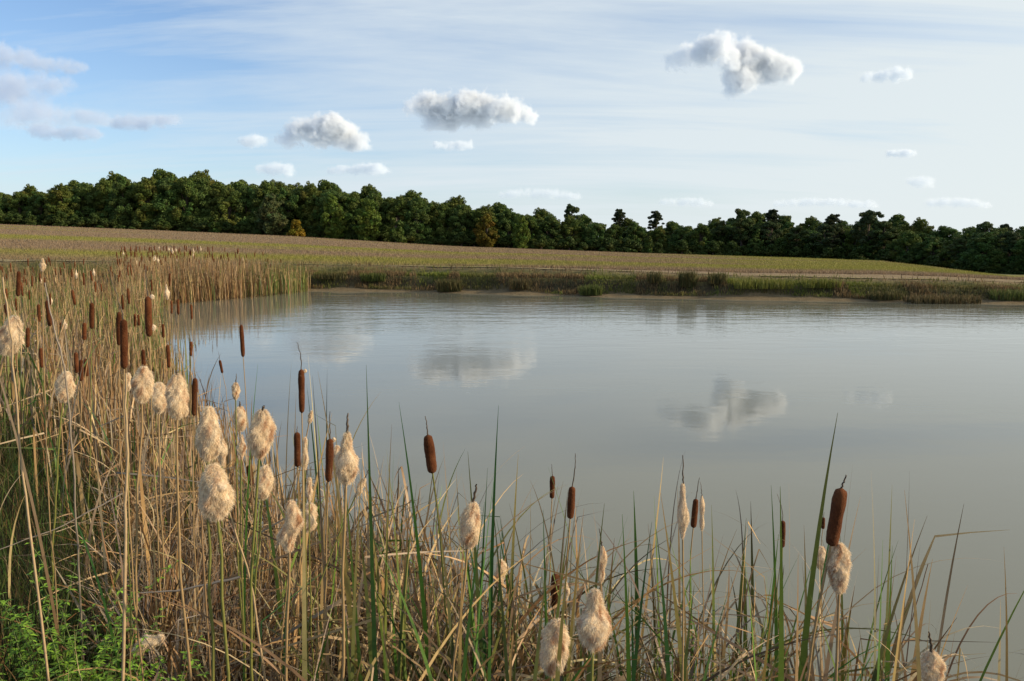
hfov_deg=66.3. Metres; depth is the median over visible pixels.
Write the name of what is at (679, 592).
cattail shoot
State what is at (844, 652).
cattail shoot
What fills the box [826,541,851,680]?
cattail
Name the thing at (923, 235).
oak tree
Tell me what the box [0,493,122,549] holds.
dead stalk
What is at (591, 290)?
reed clump
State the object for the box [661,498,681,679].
cattail shoot
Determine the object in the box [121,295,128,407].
cattail
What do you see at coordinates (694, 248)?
shrub
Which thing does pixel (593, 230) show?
oak tree
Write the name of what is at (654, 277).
rush tuft
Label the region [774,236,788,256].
oak tree
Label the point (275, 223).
oak tree
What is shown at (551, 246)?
shrub
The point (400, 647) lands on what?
cattail shoot
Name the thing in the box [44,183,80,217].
oak tree
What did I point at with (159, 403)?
cattail
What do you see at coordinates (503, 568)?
cattail
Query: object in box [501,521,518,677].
cattail shoot
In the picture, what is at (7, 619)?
leafy weed
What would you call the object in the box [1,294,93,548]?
cattail
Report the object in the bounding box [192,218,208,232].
shrub
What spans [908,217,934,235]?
oak tree
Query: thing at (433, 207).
oak tree
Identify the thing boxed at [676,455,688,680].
cattail
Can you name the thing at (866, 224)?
oak tree
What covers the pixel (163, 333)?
cattail
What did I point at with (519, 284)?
rush tuft
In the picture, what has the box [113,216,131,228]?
shrub
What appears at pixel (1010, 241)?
pine tree
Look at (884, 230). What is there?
pine tree
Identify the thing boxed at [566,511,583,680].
cattail shoot
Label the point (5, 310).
cattail
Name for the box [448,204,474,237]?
oak tree
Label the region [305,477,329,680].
cattail
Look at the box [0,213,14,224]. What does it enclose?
shrub
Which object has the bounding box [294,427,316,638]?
cattail
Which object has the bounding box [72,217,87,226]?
shrub
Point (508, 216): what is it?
oak tree
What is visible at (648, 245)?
shrub
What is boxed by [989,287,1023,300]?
grass tuft
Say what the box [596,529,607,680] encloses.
cattail
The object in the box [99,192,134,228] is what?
oak tree
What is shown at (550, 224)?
oak tree
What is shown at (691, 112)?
sky
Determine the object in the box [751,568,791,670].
cattail shoot
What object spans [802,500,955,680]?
cattail shoot
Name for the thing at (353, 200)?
oak tree
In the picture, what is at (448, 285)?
rush tuft
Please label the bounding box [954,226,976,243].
oak tree
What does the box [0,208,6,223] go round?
shrub
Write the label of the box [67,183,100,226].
oak tree
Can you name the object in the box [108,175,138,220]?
oak tree
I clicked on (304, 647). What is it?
cattail shoot
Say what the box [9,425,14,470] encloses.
cattail shoot
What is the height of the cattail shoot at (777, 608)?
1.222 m
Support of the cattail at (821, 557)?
on the water
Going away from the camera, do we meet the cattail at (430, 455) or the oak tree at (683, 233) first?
the cattail at (430, 455)
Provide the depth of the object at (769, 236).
172.90 m
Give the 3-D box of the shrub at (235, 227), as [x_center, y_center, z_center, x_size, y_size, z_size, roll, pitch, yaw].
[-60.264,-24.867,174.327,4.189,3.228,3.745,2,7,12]
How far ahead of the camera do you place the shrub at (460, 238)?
173.63 m
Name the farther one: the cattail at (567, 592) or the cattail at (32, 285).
the cattail at (32, 285)
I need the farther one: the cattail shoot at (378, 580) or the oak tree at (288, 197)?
the oak tree at (288, 197)
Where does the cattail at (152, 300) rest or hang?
in the water
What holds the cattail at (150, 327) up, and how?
on the ground at (746, 294)
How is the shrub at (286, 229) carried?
on the ground at (746, 294)
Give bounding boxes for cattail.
[0,258,65,674]
[0,270,20,514]
[0,314,24,375]
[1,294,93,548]
[4,302,41,355]
[14,276,41,413]
[21,282,27,325]
[22,327,42,457]
[24,357,83,478]
[26,304,132,607]
[29,371,75,636]
[31,269,32,315]
[31,335,51,472]
[45,296,72,545]
[62,373,131,680]
[71,284,83,349]
[71,355,89,455]
[74,349,87,482]
[75,270,77,299]
[82,321,94,452]
[83,272,84,322]
[89,264,98,315]
[94,275,95,321]
[101,633,164,666]
[102,382,166,615]
[103,365,154,671]
[111,279,269,680]
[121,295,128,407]
[124,370,192,680]
[127,283,135,371]
[129,260,137,323]
[132,375,202,666]
[133,306,135,367]
[137,314,141,349]
[141,346,171,482]
[144,265,202,680]
[150,273,154,348]
[162,324,165,432]
[165,284,179,429]
[166,335,187,573]
[169,267,170,330]
[170,293,173,373]
[172,464,274,678]
[177,291,179,372]
[189,338,192,453]
[190,294,196,425]
[194,405,222,680]
[196,462,352,680]
[219,356,232,442]
[219,438,227,611]
[231,374,340,680]
[232,401,247,583]
[236,434,359,680]
[239,306,307,625]
[245,405,336,680]
[246,465,253,485]
[276,499,345,680]
[280,410,312,680]
[287,502,317,678]
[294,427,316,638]
[296,343,306,670]
[297,471,392,680]
[301,437,344,680]
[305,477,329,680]
[323,414,379,680]
[332,444,345,668]
[334,413,361,680]
[424,416,450,677]
[451,484,482,680]
[493,559,508,662]
[529,464,554,607]
[539,618,570,680]
[550,574,559,616]
[564,582,569,626]
[566,454,575,654]
[576,587,612,680]
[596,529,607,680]
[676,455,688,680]
[688,478,706,664]
[698,483,713,674]
[770,495,785,680]
[806,475,846,680]
[816,546,825,643]
[821,512,828,635]
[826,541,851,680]
[920,631,947,680]
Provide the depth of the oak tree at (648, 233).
181.51 m
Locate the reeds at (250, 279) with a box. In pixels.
[0,251,383,579]
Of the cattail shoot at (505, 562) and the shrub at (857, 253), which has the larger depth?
the shrub at (857, 253)
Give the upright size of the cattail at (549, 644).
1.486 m
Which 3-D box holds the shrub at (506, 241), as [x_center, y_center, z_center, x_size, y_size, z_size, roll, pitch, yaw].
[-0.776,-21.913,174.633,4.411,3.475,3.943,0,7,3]
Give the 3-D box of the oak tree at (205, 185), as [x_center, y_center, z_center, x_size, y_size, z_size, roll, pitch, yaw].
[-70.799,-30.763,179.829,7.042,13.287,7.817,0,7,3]
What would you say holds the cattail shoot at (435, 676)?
on the water
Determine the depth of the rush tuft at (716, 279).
35.66 m
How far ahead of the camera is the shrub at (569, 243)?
174.84 m
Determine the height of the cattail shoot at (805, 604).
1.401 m
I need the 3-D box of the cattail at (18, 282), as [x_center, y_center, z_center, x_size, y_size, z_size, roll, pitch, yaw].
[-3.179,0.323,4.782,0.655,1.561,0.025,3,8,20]
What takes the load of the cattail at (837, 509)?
on the ground at (746, 294)
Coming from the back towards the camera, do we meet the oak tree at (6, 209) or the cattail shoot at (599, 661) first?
the oak tree at (6, 209)
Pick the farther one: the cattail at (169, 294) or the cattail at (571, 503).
the cattail at (169, 294)
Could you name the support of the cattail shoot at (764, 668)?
on the water
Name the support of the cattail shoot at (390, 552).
on the water
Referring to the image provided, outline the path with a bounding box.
[0,260,1023,281]
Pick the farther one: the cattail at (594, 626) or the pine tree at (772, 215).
the pine tree at (772, 215)
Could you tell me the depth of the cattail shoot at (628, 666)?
2.32 m
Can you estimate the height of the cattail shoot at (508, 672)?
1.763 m
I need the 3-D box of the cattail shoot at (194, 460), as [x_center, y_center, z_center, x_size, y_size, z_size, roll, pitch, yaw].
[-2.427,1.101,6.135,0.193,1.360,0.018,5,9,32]
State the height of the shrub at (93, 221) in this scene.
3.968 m
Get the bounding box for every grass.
[0,224,1023,279]
[0,258,1023,300]
[0,373,219,680]
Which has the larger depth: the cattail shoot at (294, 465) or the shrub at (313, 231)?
the shrub at (313, 231)
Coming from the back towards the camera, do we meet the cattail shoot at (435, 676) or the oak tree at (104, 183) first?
the oak tree at (104, 183)
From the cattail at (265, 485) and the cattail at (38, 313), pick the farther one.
the cattail at (38, 313)
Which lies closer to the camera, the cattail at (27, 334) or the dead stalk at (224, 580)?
the dead stalk at (224, 580)
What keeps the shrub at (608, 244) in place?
on the ground at (746, 294)
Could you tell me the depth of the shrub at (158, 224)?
172.80 m
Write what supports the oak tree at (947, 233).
on the ground at (746, 294)
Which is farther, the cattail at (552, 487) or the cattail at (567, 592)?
the cattail at (552, 487)
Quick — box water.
[154,291,1023,680]
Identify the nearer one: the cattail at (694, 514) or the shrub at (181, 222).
the cattail at (694, 514)
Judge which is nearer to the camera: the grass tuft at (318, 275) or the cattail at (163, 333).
the cattail at (163, 333)
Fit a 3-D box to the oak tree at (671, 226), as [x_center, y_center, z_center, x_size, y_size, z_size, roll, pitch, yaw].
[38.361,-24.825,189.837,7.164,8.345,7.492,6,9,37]
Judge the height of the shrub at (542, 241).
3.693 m
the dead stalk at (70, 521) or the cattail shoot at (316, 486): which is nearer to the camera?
the dead stalk at (70, 521)
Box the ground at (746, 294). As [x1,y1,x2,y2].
[0,224,1023,680]
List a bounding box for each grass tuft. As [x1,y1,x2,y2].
[314,270,347,278]
[360,272,386,280]
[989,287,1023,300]
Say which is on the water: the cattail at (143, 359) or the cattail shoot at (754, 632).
the cattail shoot at (754, 632)
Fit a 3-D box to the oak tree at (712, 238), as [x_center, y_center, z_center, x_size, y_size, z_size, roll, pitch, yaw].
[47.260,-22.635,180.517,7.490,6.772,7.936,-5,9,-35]
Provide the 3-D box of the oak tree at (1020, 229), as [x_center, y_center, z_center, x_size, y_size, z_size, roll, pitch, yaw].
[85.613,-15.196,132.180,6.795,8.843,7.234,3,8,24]
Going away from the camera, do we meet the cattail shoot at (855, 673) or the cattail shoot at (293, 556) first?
the cattail shoot at (855, 673)
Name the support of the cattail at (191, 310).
in the water
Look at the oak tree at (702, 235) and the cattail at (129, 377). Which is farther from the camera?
the oak tree at (702, 235)
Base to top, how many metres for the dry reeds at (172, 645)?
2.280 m
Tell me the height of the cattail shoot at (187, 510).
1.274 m
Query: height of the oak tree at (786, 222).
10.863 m
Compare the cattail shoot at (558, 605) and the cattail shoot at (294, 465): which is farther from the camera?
the cattail shoot at (294, 465)
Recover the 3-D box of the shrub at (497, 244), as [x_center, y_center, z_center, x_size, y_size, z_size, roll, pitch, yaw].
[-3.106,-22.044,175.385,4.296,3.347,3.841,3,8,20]
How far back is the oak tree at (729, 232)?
178.69 m
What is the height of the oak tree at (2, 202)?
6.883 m
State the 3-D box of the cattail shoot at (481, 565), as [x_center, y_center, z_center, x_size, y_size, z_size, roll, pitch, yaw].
[-0.285,1.359,3.555,0.447,1.681,0.130,3,8,19]
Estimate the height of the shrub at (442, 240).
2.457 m
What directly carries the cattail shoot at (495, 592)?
on the water
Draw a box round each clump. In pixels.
[23,263,98,285]
[281,271,312,286]
[577,283,605,295]
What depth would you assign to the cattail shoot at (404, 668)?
3.01 m
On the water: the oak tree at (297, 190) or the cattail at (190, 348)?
the cattail at (190, 348)
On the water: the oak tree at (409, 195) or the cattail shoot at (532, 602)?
the cattail shoot at (532, 602)
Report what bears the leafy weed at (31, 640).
on the ground at (746, 294)
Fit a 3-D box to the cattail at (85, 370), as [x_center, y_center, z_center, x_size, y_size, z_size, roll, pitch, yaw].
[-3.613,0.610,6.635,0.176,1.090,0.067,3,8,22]
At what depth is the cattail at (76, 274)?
16.79 m
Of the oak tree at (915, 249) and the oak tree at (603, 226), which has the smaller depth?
the oak tree at (915, 249)
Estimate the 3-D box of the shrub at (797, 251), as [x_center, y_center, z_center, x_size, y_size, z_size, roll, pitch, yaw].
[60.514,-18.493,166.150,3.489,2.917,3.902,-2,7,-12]
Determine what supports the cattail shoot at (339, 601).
on the ground at (746, 294)
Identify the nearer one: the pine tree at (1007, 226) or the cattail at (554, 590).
the cattail at (554, 590)
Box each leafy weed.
[0,540,182,680]
[0,585,209,680]
[0,592,64,680]
[48,603,146,679]
[64,672,184,680]
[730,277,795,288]
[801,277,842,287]
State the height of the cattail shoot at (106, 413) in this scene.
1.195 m
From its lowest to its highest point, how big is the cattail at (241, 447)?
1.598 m
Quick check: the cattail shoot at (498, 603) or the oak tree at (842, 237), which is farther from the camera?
the oak tree at (842, 237)
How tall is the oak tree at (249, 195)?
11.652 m
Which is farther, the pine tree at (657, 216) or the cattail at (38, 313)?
the pine tree at (657, 216)
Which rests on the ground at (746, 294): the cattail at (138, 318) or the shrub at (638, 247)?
the shrub at (638, 247)
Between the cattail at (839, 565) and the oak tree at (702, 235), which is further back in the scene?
the oak tree at (702, 235)
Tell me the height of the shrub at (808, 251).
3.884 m
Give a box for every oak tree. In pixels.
[0,196,7,212]
[2,195,17,211]
[3,191,29,218]
[19,184,41,196]
[20,201,42,217]
[25,191,50,220]
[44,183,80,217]
[67,179,89,192]
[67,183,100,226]
[79,187,108,227]
[86,183,93,227]
[89,178,113,228]
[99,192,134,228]
[106,171,133,209]
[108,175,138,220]
[127,183,140,229]
[131,176,167,228]
[146,177,187,230]
[147,168,178,181]
[168,176,201,225]
[170,180,187,209]
[184,181,214,222]
[188,169,215,185]
[188,177,214,222]
[201,181,230,230]
[210,185,245,227]
[230,179,253,191]
[230,185,258,228]
[244,185,259,223]
[249,180,279,227]
[253,193,288,235]
[269,179,291,190]
[270,187,303,229]
[287,182,302,188]
[290,186,315,229]
[296,181,321,231]
[311,189,353,235]
[317,179,344,195]
[320,193,346,238]
[342,191,363,229]
[352,198,381,240]
[357,183,382,199]
[361,193,387,240]
[378,197,397,226]
[385,195,411,228]
[402,190,425,205]
[402,197,432,239]
[426,201,447,244]
[431,203,453,242]
[442,195,473,220]
[444,208,471,237]
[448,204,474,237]
[466,208,478,233]
[471,204,502,234]
[473,213,499,247]
[492,202,513,215]
[495,213,511,237]
[497,209,521,238]
[510,215,530,248]
[525,215,539,244]
[532,207,553,235]
[535,215,562,243]
[554,218,561,230]
[557,215,582,247]
[573,224,588,250]
[577,214,597,241]
[582,222,604,250]
[597,223,605,236]
[605,224,622,242]
[621,218,638,232]
[621,230,643,242]
[625,223,646,252]
[641,230,663,249]
[649,225,666,247]
[664,221,683,247]
[668,226,692,246]
[688,223,711,247]
[707,217,725,229]
[708,228,730,247]
[724,218,733,240]
[725,226,747,247]
[744,223,768,250]
[745,238,764,256]
[746,211,767,240]
[773,215,794,244]
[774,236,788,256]
[776,227,803,246]
[799,216,823,243]
[799,229,824,256]
[826,220,853,244]
[831,228,849,251]
[845,230,867,258]
[853,215,885,248]
[859,240,880,258]
[886,223,913,242]
[886,239,898,259]
[888,213,909,227]
[888,229,921,261]
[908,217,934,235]
[908,233,943,252]
[909,242,929,261]
[914,236,945,264]
[929,225,962,241]
[936,248,954,268]
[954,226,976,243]
[958,231,1009,272]
[986,248,1009,273]
[994,227,1007,240]
[1009,252,1023,274]
[1010,240,1023,273]
[1014,226,1023,239]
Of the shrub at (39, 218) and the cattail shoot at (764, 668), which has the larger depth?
the shrub at (39, 218)
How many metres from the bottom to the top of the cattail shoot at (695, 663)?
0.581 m
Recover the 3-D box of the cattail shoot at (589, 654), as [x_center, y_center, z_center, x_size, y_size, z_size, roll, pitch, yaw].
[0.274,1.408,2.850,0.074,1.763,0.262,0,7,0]
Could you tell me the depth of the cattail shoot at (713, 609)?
3.09 m
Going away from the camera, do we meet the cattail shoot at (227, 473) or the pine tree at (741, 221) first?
the cattail shoot at (227, 473)
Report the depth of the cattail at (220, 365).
8.76 m
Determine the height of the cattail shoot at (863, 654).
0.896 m
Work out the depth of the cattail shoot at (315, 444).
4.62 m
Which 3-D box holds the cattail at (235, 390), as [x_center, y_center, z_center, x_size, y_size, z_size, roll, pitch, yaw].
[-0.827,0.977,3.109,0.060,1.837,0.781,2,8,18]
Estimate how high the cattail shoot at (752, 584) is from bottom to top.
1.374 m
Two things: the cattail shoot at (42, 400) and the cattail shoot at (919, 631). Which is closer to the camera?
the cattail shoot at (919, 631)
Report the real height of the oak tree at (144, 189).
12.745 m
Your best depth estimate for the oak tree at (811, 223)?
180.26 m
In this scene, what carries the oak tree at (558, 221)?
on the ground at (746, 294)
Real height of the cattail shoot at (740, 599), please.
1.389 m
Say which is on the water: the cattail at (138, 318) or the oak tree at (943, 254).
the cattail at (138, 318)
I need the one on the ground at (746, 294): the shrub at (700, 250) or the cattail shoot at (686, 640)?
the shrub at (700, 250)
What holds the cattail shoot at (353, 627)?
on the ground at (746, 294)
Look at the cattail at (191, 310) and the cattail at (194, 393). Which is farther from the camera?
the cattail at (191, 310)
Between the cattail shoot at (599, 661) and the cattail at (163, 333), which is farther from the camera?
the cattail at (163, 333)
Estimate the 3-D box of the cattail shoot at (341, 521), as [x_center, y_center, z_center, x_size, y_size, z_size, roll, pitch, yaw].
[-0.890,1.147,3.331,0.494,2.051,0.092,0,7,0]
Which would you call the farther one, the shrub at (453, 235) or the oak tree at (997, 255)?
the shrub at (453, 235)
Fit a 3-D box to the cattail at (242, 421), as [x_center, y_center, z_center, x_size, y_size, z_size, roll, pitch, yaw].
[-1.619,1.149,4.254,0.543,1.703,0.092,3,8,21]
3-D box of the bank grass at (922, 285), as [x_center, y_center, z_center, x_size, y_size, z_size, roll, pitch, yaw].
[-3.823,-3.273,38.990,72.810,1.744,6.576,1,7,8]
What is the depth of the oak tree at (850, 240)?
159.46 m
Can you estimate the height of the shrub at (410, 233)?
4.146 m
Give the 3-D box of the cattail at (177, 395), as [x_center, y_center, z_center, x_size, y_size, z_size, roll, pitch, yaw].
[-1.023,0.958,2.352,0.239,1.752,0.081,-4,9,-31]
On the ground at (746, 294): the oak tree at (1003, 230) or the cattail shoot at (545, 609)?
the oak tree at (1003, 230)
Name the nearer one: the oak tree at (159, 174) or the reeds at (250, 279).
the reeds at (250, 279)
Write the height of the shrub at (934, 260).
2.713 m
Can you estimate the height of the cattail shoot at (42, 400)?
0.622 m
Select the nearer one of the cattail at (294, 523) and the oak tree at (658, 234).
the cattail at (294, 523)
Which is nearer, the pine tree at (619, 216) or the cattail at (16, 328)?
the cattail at (16, 328)
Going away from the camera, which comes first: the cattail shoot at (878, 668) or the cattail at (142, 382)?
the cattail shoot at (878, 668)
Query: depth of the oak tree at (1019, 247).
116.46 m
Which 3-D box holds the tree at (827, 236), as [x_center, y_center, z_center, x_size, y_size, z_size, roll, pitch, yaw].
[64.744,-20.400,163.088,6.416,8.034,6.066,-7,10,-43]
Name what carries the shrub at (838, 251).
on the ground at (746, 294)
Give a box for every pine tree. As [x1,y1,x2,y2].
[564,204,580,233]
[611,209,626,226]
[647,210,664,228]
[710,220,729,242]
[727,223,754,245]
[728,208,754,249]
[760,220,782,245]
[762,209,781,232]
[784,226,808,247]
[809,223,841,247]
[823,214,844,248]
[850,210,884,248]
[868,221,900,248]
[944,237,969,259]
[968,221,1001,250]
[990,231,1022,263]
[999,223,1012,230]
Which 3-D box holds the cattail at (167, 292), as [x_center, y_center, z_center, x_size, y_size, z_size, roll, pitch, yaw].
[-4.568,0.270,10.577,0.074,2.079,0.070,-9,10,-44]
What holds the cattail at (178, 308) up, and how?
in the water
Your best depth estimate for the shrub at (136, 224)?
173.25 m
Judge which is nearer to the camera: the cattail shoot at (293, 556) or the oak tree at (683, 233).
the cattail shoot at (293, 556)
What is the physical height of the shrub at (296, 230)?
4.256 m
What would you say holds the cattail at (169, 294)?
on the water
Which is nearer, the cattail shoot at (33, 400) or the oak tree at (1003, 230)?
the cattail shoot at (33, 400)
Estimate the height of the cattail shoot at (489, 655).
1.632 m
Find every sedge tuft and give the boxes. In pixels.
[867,290,904,299]
[902,292,983,303]
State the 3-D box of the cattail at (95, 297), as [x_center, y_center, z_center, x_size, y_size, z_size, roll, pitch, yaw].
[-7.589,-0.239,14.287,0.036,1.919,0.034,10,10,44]
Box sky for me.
[0,0,1023,236]
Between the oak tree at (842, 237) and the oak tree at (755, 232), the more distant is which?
the oak tree at (755, 232)
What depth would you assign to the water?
11.08 m
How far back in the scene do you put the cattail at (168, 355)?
5.07 m
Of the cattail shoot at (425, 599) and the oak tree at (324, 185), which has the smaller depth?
the cattail shoot at (425, 599)
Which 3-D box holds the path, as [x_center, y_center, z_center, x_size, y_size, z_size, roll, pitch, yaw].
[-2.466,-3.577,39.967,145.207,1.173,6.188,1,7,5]
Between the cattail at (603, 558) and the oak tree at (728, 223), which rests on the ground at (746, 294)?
the oak tree at (728, 223)
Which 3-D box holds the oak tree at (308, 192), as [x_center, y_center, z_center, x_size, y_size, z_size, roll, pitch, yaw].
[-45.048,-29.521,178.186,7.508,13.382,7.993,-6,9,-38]
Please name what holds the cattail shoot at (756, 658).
on the water
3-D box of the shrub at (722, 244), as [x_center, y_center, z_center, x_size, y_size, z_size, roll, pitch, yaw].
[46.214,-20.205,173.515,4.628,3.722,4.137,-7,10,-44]
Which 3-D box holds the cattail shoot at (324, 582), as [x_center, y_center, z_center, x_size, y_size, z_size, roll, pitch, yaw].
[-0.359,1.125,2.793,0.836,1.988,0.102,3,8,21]
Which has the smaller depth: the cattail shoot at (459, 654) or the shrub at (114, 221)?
the cattail shoot at (459, 654)
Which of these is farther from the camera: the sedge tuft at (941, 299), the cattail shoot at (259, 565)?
the sedge tuft at (941, 299)
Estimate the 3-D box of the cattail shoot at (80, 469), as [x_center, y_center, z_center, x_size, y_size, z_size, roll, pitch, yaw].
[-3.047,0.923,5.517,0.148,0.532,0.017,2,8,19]
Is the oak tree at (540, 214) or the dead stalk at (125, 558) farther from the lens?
the oak tree at (540, 214)
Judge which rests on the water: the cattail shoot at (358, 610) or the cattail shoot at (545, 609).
the cattail shoot at (545, 609)
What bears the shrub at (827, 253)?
on the ground at (746, 294)
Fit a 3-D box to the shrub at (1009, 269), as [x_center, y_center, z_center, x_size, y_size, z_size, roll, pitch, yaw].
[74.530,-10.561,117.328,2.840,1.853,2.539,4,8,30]
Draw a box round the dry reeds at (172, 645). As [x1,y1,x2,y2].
[0,351,1023,680]
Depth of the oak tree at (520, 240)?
171.50 m
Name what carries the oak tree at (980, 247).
on the ground at (746, 294)
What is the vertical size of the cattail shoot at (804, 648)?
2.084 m
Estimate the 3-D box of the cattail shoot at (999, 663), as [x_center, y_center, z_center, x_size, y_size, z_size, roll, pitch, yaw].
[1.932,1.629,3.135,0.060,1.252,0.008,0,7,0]
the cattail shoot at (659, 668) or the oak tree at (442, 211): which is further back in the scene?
the oak tree at (442, 211)
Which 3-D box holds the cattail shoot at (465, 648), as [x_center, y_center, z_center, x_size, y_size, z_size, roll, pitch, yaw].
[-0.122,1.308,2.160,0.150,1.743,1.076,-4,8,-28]
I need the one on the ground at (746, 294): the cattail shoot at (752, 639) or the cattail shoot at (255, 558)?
the cattail shoot at (255, 558)
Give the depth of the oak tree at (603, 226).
203.37 m
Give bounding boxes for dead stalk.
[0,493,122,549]
[2,277,49,680]
[44,283,83,670]
[121,373,128,680]
[140,576,240,593]
[196,392,210,680]
[229,512,265,680]
[890,564,927,669]
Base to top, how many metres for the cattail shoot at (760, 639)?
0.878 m
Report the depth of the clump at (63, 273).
40.32 m
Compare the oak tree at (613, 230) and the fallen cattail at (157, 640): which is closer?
the fallen cattail at (157, 640)
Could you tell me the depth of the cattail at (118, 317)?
3.50 m
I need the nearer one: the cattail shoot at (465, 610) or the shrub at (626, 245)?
the cattail shoot at (465, 610)
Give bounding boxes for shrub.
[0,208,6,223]
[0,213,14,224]
[9,213,25,224]
[22,214,40,225]
[35,216,43,222]
[40,214,56,225]
[50,211,71,226]
[64,214,77,225]
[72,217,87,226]
[85,212,99,227]
[95,218,109,227]
[108,215,119,228]
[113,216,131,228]
[127,219,141,229]
[140,221,153,229]
[150,218,164,229]
[157,221,173,230]
[175,215,191,231]
[186,217,201,231]
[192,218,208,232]
[208,214,221,232]
[221,222,235,233]
[231,221,248,233]
[237,221,252,233]
[248,218,264,234]
[278,225,290,235]
[286,219,305,236]
[304,225,320,237]
[317,228,324,237]
[341,230,348,238]
[343,224,358,239]
[379,225,390,241]
[388,217,407,242]
[404,227,417,242]
[409,233,424,243]
[423,235,436,244]
[434,236,448,245]
[447,232,462,245]
[451,231,468,245]
[464,234,478,246]
[494,234,504,247]
[499,234,515,247]
[530,235,549,248]
[542,238,557,249]
[554,239,567,249]
[562,236,576,249]
[575,242,587,250]
[586,239,602,250]
[598,237,613,251]
[606,239,621,251]
[618,238,635,252]
[630,240,642,252]
[638,238,654,252]
[641,236,652,252]
[652,243,667,253]
[665,244,678,253]
[673,239,692,254]
[689,240,699,254]
[693,245,708,254]
[704,240,724,255]
[715,241,725,254]
[724,241,743,255]
[740,245,749,255]
[745,242,763,255]
[761,244,780,257]
[776,241,793,256]
[788,246,805,257]
[801,243,819,257]
[816,247,835,258]
[833,246,851,259]
[847,246,869,259]
[865,248,878,259]
[874,248,891,260]
[898,252,917,264]
[924,255,941,266]
[950,260,968,270]
[964,263,978,271]
[978,262,996,273]
[999,264,1019,274]
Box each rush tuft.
[434,278,465,291]
[507,277,532,289]
[646,270,664,282]
[675,269,703,286]
[706,271,727,283]
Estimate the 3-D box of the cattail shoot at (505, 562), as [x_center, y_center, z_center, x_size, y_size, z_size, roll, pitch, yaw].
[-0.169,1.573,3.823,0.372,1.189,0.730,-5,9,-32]
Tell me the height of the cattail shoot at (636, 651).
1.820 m
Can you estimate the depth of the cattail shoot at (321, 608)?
3.10 m
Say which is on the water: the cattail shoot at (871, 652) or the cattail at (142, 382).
the cattail shoot at (871, 652)
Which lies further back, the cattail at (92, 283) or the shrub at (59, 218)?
the shrub at (59, 218)
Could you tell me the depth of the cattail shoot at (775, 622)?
2.92 m
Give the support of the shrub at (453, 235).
on the ground at (746, 294)
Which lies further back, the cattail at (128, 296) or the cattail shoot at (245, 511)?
the cattail at (128, 296)
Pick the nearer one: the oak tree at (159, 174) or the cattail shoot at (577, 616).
the cattail shoot at (577, 616)
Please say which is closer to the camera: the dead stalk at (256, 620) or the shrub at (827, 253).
the dead stalk at (256, 620)
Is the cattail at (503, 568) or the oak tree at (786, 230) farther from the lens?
the oak tree at (786, 230)
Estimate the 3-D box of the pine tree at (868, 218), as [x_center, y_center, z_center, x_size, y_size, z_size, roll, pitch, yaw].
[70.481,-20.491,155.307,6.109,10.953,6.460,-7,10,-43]
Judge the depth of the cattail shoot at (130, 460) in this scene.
5.48 m
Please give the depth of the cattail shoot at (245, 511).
5.17 m
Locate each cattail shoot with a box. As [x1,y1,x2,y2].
[1,352,41,430]
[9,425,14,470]
[16,358,44,453]
[33,399,84,469]
[49,416,155,528]
[71,453,84,492]
[103,352,109,454]
[122,425,144,516]
[135,429,195,509]
[142,418,195,490]
[166,421,196,574]
[168,485,409,680]
[184,551,451,679]
[194,419,205,531]
[214,426,252,561]
[216,596,350,680]
[220,499,259,630]
[221,497,439,657]
[228,494,340,612]
[233,415,426,680]
[235,446,359,550]
[243,367,300,680]
[246,460,329,648]
[247,454,277,529]
[247,487,341,647]
[249,375,357,677]
[271,391,320,558]
[276,409,344,593]
[276,482,327,680]
[285,373,320,516]
[285,405,295,559]
[291,568,392,680]
[301,361,319,552]
[301,431,314,563]
[302,469,362,680]
[307,566,383,641]
[309,474,325,554]
[312,376,381,680]
[313,565,326,680]
[316,393,379,535]
[317,426,343,674]
[330,470,358,680]
[330,481,515,680]
[331,470,361,680]
[332,499,350,680]
[337,580,367,672]
[337,639,451,680]
[347,370,377,680]
[356,515,478,680]
[358,427,416,680]
[359,521,371,680]
[360,468,495,680]
[361,454,389,680]
[363,500,415,643]
[371,544,470,676]
[374,502,484,680]
[387,405,427,680]
[401,504,415,678]
[402,468,487,678]
[409,571,476,680]
[417,548,524,678]
[425,577,437,630]
[444,563,595,680]
[446,542,508,642]
[458,504,535,680]
[458,541,576,680]
[462,518,548,679]
[464,491,515,673]
[464,558,488,676]
[468,458,483,675]
[470,405,508,680]
[492,500,518,680]
[494,535,501,672]
[496,463,517,664]
[499,552,513,666]
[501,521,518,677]
[501,557,601,680]
[508,591,626,680]
[513,567,521,680]
[514,492,571,617]
[520,561,563,666]
[533,565,547,680]
[542,576,553,680]
[549,526,568,677]
[555,509,579,670]
[555,542,569,680]
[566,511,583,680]
[575,491,639,680]
[575,538,636,677]
[586,503,604,680]
[607,584,633,680]
[622,516,630,680]
[628,570,724,680]
[631,523,727,680]
[637,502,666,680]
[637,589,794,680]
[639,545,668,680]
[639,604,700,680]
[656,530,670,680]
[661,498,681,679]
[672,486,680,680]
[681,590,746,680]
[684,593,790,680]
[684,648,701,677]
[690,555,718,678]
[711,505,783,680]
[718,555,756,680]
[728,603,759,678]
[731,518,754,673]
[732,526,798,676]
[742,554,762,680]
[749,622,801,668]
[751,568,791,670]
[755,580,777,660]
[759,618,789,671]
[762,582,775,680]
[765,489,782,680]
[770,534,807,680]
[773,569,783,662]
[778,491,783,680]
[790,617,847,680]
[791,608,840,664]
[795,588,797,680]
[798,413,926,680]
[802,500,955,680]
[806,541,872,680]
[811,519,914,680]
[816,636,848,680]
[829,636,919,680]
[838,559,904,680]
[841,587,854,680]
[853,638,894,680]
[858,618,885,680]
[863,496,891,678]
[871,480,917,680]
[877,545,882,680]
[892,559,932,680]
[904,490,965,680]
[997,600,1000,680]

